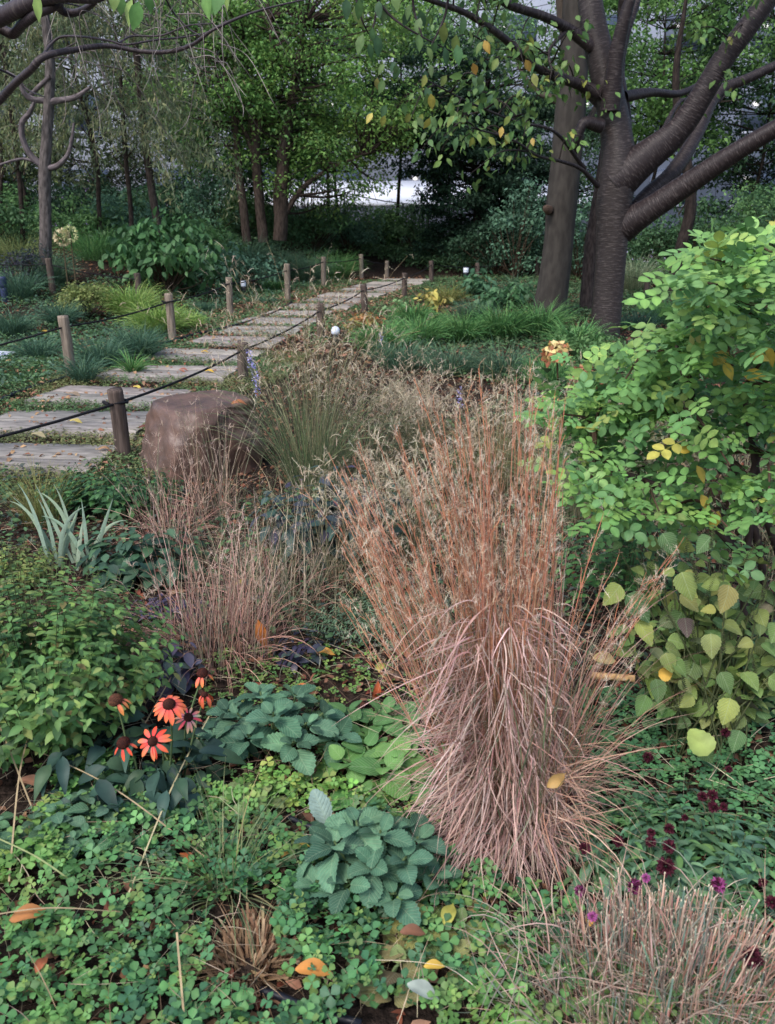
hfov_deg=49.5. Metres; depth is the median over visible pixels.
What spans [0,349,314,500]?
creeping cover
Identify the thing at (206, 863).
sedge tuft
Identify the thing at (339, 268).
grass tuft
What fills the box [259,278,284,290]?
grass tuft
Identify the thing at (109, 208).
shrub
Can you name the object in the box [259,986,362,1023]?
irrigation hose
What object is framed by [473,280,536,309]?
broad leaved plant
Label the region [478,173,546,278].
shrub
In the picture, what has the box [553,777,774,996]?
lance leaved plant
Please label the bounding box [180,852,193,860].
fallen leaf
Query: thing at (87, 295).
shrub
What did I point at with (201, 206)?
shrub
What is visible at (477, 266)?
rope fence
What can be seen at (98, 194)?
bare stem tree
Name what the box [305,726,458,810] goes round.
round leaved plant
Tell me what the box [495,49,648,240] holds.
broadleaf tree
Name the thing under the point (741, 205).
shrub
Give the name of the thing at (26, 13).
overhanging tree
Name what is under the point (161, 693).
straw blade
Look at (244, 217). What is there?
upright tree
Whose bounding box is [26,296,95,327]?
grass tuft
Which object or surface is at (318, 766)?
clover cover
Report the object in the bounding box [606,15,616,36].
window
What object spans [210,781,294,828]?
fading plant
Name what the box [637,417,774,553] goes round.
plant
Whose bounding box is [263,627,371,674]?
purple leaved plant
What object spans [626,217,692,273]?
shrub
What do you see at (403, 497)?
feathery grass clump
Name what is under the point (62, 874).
straw blade
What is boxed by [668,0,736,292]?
bare stem tree
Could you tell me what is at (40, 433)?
fallen leaf
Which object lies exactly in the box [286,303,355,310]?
plank slab
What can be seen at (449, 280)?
bed cover
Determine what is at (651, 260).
shrub
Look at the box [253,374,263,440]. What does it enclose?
blue flower spike
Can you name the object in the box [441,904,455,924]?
fallen leaf
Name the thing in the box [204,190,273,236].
shrub
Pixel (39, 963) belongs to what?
fallen leaf
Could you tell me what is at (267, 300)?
grass tuft
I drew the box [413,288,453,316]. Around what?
yellowing plant
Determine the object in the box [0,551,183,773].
leafy shrub
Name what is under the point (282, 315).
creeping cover
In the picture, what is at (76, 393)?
fallen leaf
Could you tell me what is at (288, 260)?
grass tuft
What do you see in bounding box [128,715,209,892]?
straw blade
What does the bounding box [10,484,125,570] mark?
iris clump
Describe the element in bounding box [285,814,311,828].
irrigation hose
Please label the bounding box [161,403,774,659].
wild grass
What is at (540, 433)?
hydrangea
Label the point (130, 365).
grass tuft
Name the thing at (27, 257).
shrub
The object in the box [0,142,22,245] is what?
bare stem tree
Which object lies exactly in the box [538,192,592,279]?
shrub
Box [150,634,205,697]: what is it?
purple leaved plant
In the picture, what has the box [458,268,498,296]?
broad leaved plant
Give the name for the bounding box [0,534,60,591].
leafy shrub
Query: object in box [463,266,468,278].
path light
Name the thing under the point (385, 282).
plank slab
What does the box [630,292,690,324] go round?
grass tuft
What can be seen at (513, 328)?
grass tuft
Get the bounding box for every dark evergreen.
[354,7,554,267]
[409,121,588,268]
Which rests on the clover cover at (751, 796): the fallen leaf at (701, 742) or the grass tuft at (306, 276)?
the fallen leaf at (701, 742)
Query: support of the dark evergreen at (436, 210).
on the ground at (382, 1013)
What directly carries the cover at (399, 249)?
on the ground at (382, 1013)
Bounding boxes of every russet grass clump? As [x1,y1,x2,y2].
[92,424,241,561]
[115,494,332,708]
[295,355,750,923]
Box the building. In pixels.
[0,0,774,238]
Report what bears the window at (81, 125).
in the building
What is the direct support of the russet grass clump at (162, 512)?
on the ground at (382, 1013)
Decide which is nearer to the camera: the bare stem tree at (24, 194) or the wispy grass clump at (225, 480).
the wispy grass clump at (225, 480)
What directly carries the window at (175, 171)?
in the building
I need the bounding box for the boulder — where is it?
[140,390,265,482]
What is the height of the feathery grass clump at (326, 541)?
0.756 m
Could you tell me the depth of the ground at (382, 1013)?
3.19 m
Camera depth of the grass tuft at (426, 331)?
10.26 m
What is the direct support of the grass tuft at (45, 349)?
on the ground at (382, 1013)
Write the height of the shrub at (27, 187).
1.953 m
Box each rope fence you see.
[0,254,388,374]
[0,258,141,295]
[0,261,433,459]
[438,257,662,290]
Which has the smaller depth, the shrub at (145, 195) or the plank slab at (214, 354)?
the plank slab at (214, 354)
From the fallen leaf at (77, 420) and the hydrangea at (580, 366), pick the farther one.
the fallen leaf at (77, 420)
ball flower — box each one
[53,227,71,296]
[61,225,78,286]
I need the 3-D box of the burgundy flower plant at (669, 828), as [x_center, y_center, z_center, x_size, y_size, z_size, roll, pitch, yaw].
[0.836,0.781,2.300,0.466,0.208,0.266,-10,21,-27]
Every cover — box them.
[0,208,692,274]
[0,239,358,392]
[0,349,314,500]
[0,387,774,690]
[0,745,774,1023]
[87,279,438,350]
[162,639,446,825]
[349,273,774,396]
[570,639,774,912]
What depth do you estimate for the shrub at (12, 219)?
15.53 m
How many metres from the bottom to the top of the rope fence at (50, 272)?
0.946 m
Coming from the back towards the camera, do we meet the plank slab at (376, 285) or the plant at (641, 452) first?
the plank slab at (376, 285)
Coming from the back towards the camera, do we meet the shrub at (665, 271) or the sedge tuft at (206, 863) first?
the shrub at (665, 271)
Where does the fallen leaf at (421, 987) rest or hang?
on the clover cover at (313, 1008)
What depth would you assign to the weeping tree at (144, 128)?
14.53 m
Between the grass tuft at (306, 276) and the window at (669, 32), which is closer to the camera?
the grass tuft at (306, 276)
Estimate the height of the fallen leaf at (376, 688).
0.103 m
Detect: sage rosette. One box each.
[195,682,361,775]
[277,789,461,925]
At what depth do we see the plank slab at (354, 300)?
15.15 m
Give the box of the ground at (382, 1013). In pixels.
[0,221,774,1023]
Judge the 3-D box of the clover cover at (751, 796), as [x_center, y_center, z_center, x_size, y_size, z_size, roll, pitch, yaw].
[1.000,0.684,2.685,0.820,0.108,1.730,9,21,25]
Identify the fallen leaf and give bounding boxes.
[9,903,45,922]
[20,774,34,785]
[31,431,45,436]
[34,957,47,972]
[67,391,79,395]
[70,418,81,422]
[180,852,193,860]
[231,399,248,405]
[255,620,266,648]
[295,958,333,975]
[317,647,334,654]
[372,682,380,698]
[376,663,384,671]
[400,923,424,935]
[407,979,438,999]
[424,959,445,968]
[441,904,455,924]
[547,773,565,787]
[592,651,616,663]
[658,668,672,681]
[687,728,715,755]
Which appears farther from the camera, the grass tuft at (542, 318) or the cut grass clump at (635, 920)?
the grass tuft at (542, 318)
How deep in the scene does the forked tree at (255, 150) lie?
18.62 m
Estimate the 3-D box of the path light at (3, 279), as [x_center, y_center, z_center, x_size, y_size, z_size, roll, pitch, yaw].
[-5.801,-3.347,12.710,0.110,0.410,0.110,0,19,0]
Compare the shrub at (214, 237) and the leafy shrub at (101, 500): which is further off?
the shrub at (214, 237)
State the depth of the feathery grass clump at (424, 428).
5.76 m
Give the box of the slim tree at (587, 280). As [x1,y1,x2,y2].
[579,0,722,310]
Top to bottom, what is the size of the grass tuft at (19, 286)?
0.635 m
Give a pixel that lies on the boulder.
(157, 411)
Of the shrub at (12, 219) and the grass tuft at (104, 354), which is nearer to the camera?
the grass tuft at (104, 354)
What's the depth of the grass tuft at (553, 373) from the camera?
7.76 m
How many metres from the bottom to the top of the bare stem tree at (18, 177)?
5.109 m
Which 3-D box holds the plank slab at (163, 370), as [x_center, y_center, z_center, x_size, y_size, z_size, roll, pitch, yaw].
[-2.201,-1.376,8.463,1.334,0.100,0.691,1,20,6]
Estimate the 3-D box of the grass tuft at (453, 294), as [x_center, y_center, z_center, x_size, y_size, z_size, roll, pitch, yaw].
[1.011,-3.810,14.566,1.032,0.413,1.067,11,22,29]
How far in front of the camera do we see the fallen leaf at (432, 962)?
1.78 m
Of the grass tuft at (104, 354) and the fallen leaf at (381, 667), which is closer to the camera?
the fallen leaf at (381, 667)
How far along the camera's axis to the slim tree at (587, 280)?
13.22 m
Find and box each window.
[54,95,102,133]
[61,169,107,201]
[145,169,192,203]
[312,18,357,56]
[316,94,356,130]
[316,169,360,180]
[401,169,442,180]
[488,15,536,55]
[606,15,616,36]
[650,169,684,206]
[662,15,706,56]
[730,169,774,206]
[741,94,774,133]
[750,21,774,56]
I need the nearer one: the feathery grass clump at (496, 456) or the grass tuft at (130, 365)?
the feathery grass clump at (496, 456)
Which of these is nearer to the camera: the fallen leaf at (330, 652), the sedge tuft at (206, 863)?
the sedge tuft at (206, 863)
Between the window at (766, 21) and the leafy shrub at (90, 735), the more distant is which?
the window at (766, 21)
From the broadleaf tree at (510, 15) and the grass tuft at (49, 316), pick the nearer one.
the grass tuft at (49, 316)
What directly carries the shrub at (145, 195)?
on the ground at (382, 1013)
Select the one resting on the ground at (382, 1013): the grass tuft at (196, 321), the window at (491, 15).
the grass tuft at (196, 321)
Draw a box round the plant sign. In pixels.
[0,351,14,358]
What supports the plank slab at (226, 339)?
on the ground at (382, 1013)
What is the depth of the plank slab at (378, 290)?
16.97 m
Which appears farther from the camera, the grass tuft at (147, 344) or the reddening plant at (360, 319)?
the reddening plant at (360, 319)
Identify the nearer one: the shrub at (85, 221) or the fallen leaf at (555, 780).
the fallen leaf at (555, 780)
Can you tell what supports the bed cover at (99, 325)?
on the ground at (382, 1013)
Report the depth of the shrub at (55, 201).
19.87 m
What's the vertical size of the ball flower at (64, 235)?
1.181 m
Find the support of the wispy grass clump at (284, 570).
on the ground at (382, 1013)
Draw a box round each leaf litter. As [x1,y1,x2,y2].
[0,245,773,365]
[0,285,428,473]
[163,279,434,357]
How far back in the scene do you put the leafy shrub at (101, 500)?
4.55 m
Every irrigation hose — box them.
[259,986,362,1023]
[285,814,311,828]
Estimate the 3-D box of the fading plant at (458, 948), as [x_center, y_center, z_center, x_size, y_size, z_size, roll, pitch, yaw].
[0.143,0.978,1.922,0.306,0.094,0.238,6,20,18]
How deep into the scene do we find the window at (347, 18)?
38.99 m
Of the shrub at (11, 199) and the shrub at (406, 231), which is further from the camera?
the shrub at (406, 231)
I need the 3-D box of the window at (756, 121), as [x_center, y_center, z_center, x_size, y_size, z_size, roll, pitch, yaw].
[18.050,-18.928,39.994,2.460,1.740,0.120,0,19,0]
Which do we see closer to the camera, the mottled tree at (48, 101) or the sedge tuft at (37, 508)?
the sedge tuft at (37, 508)
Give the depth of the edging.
10.45 m
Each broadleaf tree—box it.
[0,0,81,174]
[0,3,207,205]
[0,83,57,207]
[55,0,304,193]
[137,0,341,217]
[246,75,397,242]
[280,1,412,212]
[283,0,501,244]
[356,0,588,210]
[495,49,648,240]
[526,0,772,143]
[586,0,774,262]
[634,0,774,246]
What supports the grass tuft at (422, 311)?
on the ground at (382, 1013)
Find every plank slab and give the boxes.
[0,410,147,439]
[0,443,114,478]
[24,385,190,409]
[94,365,237,383]
[145,348,266,364]
[187,335,288,348]
[218,326,303,336]
[234,317,315,325]
[258,310,333,317]
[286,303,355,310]
[303,297,360,303]
[318,292,387,298]
[340,288,398,291]
[352,284,410,289]
[366,281,422,285]
[382,278,434,281]
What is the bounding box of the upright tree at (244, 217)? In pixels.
[105,0,293,244]
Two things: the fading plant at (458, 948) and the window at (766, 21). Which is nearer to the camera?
the fading plant at (458, 948)
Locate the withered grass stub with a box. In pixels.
[166,895,309,1018]
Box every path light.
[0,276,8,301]
[241,280,245,293]
[331,326,339,345]
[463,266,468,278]
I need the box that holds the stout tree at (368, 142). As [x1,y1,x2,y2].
[208,0,467,240]
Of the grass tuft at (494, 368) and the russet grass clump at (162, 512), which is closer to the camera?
the russet grass clump at (162, 512)
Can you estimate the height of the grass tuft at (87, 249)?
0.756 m
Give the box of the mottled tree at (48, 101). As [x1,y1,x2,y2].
[0,0,120,285]
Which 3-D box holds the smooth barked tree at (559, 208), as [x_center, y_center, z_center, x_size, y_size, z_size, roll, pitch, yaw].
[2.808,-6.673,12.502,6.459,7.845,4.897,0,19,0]
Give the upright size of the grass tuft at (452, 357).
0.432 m
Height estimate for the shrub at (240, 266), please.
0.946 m
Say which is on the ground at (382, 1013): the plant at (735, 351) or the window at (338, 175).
the plant at (735, 351)
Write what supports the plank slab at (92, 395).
on the ground at (382, 1013)
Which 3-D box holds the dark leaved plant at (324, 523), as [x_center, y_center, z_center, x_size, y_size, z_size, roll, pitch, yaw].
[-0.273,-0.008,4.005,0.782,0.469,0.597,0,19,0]
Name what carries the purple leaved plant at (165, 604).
on the ground at (382, 1013)
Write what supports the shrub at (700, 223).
on the ground at (382, 1013)
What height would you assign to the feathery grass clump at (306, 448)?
1.426 m
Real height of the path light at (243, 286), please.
0.320 m
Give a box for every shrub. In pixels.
[0,183,72,240]
[0,190,38,246]
[0,240,56,283]
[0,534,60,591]
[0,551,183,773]
[3,169,58,203]
[7,173,105,226]
[26,192,127,245]
[28,169,162,216]
[35,457,183,522]
[45,685,93,753]
[47,280,121,318]
[76,185,171,242]
[98,206,233,292]
[102,161,213,219]
[116,182,197,228]
[150,213,247,257]
[168,158,252,231]
[193,241,286,289]
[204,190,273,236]
[242,112,372,255]
[251,201,336,255]
[314,205,391,255]
[346,197,420,252]
[374,200,438,252]
[407,213,501,265]
[437,211,542,276]
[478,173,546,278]
[511,215,774,669]
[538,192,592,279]
[602,517,774,766]
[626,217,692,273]
[626,247,665,276]
[633,190,738,268]
[651,254,702,287]
[701,180,774,252]
[713,184,774,265]
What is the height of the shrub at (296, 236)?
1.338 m
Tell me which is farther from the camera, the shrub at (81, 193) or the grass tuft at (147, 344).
the shrub at (81, 193)
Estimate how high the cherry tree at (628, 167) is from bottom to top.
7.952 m
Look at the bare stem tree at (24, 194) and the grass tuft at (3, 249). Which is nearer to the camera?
the grass tuft at (3, 249)
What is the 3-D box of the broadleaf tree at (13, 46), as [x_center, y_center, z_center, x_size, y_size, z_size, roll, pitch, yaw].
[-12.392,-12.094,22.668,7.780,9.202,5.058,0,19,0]
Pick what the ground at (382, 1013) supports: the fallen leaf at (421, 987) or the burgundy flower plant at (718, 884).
the burgundy flower plant at (718, 884)
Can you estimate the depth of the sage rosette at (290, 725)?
2.54 m
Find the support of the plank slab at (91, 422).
on the ground at (382, 1013)
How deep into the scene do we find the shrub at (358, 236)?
23.08 m
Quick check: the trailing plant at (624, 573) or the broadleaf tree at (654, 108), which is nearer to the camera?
the trailing plant at (624, 573)
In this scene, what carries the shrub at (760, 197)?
on the ground at (382, 1013)
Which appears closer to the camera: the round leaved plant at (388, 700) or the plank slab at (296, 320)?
the round leaved plant at (388, 700)
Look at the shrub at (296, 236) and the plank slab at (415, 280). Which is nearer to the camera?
the plank slab at (415, 280)
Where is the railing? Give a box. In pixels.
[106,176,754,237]
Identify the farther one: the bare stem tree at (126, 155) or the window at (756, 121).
the window at (756, 121)
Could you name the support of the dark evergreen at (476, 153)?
on the ground at (382, 1013)
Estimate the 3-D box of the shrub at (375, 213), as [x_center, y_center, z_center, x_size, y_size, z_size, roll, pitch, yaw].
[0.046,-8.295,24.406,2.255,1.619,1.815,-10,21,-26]
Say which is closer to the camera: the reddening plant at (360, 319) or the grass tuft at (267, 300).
the reddening plant at (360, 319)
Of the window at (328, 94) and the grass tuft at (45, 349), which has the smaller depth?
the grass tuft at (45, 349)
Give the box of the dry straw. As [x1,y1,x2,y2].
[0,486,774,1023]
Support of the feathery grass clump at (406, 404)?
on the ground at (382, 1013)
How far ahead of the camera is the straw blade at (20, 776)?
2.35 m
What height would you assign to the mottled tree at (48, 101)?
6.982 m
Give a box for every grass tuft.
[0,230,61,263]
[0,260,62,299]
[0,304,47,337]
[1,332,75,358]
[3,247,86,285]
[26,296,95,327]
[44,346,121,383]
[52,222,123,260]
[60,334,146,369]
[90,278,176,319]
[92,317,185,360]
[107,347,158,372]
[108,293,201,336]
[174,306,212,329]
[187,300,218,311]
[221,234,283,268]
[251,296,279,303]
[254,243,316,278]
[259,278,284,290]
[273,247,346,281]
[300,247,373,278]
[332,254,358,265]
[341,313,426,353]
[357,333,445,371]
[381,306,465,346]
[384,297,444,323]
[408,338,501,377]
[421,279,473,304]
[422,303,504,344]
[445,295,508,319]
[457,335,549,380]
[460,297,549,341]
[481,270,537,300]
[496,295,583,338]
[498,344,593,390]
[532,312,619,350]
[570,250,580,274]
[621,307,667,330]
[624,252,668,291]
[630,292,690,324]
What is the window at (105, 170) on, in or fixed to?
in the building
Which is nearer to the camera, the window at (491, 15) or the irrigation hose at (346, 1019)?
the irrigation hose at (346, 1019)
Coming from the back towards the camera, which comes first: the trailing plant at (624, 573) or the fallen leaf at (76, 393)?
the fallen leaf at (76, 393)
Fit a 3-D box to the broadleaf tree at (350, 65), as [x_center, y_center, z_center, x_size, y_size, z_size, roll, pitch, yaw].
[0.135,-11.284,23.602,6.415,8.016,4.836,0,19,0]
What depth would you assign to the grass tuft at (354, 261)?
21.74 m
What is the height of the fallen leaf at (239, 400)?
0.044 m
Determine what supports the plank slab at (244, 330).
on the ground at (382, 1013)
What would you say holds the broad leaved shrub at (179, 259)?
on the ground at (382, 1013)
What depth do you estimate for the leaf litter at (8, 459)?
9.13 m
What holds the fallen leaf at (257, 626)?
on the ground at (382, 1013)
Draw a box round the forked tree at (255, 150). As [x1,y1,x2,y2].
[151,0,370,242]
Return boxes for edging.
[0,301,292,401]
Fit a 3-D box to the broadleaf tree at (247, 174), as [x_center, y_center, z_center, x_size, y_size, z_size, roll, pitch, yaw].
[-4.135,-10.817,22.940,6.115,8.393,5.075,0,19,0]
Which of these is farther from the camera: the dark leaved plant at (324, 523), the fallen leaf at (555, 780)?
the dark leaved plant at (324, 523)
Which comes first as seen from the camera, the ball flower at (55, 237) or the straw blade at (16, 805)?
the straw blade at (16, 805)
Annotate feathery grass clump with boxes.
[119,240,468,497]
[250,428,429,591]
[262,320,496,484]
[302,421,505,564]
[367,370,471,455]
[408,358,565,495]
[475,351,695,523]
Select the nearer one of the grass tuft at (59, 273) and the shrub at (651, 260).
the grass tuft at (59, 273)
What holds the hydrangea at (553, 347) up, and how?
on the ground at (382, 1013)
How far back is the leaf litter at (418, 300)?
12.53 m
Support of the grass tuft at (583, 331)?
on the ground at (382, 1013)
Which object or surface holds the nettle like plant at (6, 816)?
on the ground at (382, 1013)
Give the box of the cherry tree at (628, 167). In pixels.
[387,0,774,339]
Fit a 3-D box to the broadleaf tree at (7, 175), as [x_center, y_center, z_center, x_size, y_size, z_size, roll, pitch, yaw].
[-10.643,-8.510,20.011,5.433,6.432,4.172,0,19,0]
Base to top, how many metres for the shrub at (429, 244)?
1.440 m
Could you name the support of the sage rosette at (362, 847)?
on the ground at (382, 1013)
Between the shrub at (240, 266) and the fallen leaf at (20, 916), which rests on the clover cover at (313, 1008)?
the fallen leaf at (20, 916)
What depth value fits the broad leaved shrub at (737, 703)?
2.58 m
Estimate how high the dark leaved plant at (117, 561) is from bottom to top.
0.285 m
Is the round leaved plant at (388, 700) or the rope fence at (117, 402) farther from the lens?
the rope fence at (117, 402)
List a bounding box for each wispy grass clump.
[160,385,277,519]
[169,472,377,643]
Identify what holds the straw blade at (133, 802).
on the clover cover at (313, 1008)
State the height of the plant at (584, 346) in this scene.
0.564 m
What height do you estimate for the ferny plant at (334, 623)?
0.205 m
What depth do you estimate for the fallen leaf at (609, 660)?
2.25 m
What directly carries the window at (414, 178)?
in the building
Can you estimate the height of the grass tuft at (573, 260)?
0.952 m
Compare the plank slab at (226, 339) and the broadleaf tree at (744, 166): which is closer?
the plank slab at (226, 339)
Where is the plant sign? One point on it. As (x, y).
(6, 352)
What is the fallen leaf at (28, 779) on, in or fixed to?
on the ground at (382, 1013)
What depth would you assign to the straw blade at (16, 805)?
2.22 m
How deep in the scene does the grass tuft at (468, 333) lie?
10.42 m
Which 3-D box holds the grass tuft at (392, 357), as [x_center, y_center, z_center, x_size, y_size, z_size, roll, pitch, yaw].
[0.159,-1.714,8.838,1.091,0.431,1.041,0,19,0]
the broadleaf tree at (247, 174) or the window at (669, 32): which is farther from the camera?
the window at (669, 32)
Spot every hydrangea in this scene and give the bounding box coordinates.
[511,396,574,479]
[531,340,579,450]
[561,364,603,455]
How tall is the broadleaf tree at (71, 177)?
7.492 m
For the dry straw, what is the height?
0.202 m
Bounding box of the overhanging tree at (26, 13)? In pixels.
[0,0,537,154]
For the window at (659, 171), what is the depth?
40.85 m
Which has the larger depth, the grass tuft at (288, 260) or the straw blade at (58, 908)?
the grass tuft at (288, 260)
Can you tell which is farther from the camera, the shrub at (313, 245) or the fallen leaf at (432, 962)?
the shrub at (313, 245)
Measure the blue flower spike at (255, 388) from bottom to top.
0.626 m
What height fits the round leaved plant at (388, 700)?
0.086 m
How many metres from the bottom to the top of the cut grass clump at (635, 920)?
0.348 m
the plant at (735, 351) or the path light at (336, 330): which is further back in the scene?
the path light at (336, 330)
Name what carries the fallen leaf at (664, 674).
attached to the broad leaved shrub at (737, 703)
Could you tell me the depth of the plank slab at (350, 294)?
15.72 m
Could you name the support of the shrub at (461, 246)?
on the ground at (382, 1013)
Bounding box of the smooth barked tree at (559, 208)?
[516,0,595,315]
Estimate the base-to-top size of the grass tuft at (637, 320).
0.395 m
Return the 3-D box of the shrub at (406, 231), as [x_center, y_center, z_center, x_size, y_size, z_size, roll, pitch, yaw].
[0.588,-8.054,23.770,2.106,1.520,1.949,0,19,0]
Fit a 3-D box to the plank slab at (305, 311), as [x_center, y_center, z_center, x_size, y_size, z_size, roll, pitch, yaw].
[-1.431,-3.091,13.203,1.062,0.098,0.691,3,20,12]
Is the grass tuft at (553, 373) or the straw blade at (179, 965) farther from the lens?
the grass tuft at (553, 373)
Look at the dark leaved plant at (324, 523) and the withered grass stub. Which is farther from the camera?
the dark leaved plant at (324, 523)
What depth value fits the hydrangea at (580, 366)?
5.40 m
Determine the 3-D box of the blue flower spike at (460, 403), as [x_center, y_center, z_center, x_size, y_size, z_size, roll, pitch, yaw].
[0.487,-0.636,5.786,0.078,0.461,0.072,-6,20,-18]
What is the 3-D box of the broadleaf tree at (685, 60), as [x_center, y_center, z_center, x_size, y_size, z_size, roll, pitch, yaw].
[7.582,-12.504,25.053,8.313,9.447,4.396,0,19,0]
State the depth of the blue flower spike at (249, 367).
5.83 m
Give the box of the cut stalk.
[589,672,634,681]
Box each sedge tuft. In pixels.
[0,447,101,529]
[78,748,349,1005]
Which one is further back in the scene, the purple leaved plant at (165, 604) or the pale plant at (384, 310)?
the pale plant at (384, 310)
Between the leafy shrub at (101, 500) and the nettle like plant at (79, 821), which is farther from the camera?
the leafy shrub at (101, 500)
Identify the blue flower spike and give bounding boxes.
[246,351,255,405]
[250,362,258,428]
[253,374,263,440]
[456,387,463,429]
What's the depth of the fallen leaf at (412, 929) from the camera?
1.86 m
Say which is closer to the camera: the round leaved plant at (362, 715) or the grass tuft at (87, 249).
the round leaved plant at (362, 715)
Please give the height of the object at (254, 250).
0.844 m
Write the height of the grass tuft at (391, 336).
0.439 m
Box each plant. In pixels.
[0,811,59,868]
[20,789,136,864]
[21,668,261,833]
[73,525,211,596]
[126,592,215,627]
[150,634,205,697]
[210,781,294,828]
[248,464,411,572]
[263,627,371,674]
[295,584,460,652]
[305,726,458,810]
[315,700,396,749]
[343,308,385,332]
[345,935,432,1008]
[357,696,441,744]
[374,298,411,318]
[385,900,513,995]
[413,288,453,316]
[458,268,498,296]
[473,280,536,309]
[540,319,646,361]
[549,464,697,625]
[553,379,747,496]
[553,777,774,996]
[561,790,688,891]
[572,873,774,972]
[616,326,770,365]
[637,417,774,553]
[642,727,732,854]
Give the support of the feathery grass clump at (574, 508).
on the ground at (382, 1013)
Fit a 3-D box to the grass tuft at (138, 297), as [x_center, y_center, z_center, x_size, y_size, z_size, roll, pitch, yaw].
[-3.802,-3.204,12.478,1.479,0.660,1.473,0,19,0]
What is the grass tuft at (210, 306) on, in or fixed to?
on the ground at (382, 1013)
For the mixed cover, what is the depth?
4.10 m
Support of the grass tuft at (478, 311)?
on the ground at (382, 1013)
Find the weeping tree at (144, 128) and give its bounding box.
[0,0,248,232]
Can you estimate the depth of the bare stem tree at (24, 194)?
17.11 m
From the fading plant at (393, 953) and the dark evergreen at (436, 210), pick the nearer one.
the fading plant at (393, 953)
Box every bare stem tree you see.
[0,25,36,248]
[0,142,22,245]
[4,0,56,241]
[55,13,116,242]
[90,0,155,226]
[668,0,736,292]
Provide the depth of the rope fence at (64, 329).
10.61 m
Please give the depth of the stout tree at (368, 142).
18.86 m
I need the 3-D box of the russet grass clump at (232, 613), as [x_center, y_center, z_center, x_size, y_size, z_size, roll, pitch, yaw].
[-0.626,0.282,3.127,0.943,0.680,0.909,0,19,0]
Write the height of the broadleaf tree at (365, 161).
4.736 m
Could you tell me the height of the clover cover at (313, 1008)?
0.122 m
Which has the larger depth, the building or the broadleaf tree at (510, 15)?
the building
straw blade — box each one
[0,728,33,811]
[0,839,93,898]
[0,907,119,913]
[8,740,26,881]
[44,753,209,860]
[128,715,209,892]
[145,643,189,722]
[176,932,184,1011]
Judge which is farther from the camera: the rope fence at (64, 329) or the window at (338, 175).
the window at (338, 175)
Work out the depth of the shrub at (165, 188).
22.13 m
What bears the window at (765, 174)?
in the building
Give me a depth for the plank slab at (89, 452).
5.53 m
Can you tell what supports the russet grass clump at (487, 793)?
on the ground at (382, 1013)
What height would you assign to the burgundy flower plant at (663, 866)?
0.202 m
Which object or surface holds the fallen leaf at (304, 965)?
on the clover cover at (313, 1008)
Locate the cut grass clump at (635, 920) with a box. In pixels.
[442,837,774,1023]
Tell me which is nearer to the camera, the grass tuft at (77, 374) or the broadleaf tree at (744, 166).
the grass tuft at (77, 374)
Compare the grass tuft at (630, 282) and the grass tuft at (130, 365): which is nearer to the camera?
the grass tuft at (130, 365)
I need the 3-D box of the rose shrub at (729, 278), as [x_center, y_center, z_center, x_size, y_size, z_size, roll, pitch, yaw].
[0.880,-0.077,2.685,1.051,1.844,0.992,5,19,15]
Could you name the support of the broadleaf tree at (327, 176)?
on the ground at (382, 1013)
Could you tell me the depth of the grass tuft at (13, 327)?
10.81 m
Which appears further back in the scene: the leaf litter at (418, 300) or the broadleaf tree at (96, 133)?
the broadleaf tree at (96, 133)
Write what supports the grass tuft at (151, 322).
on the ground at (382, 1013)

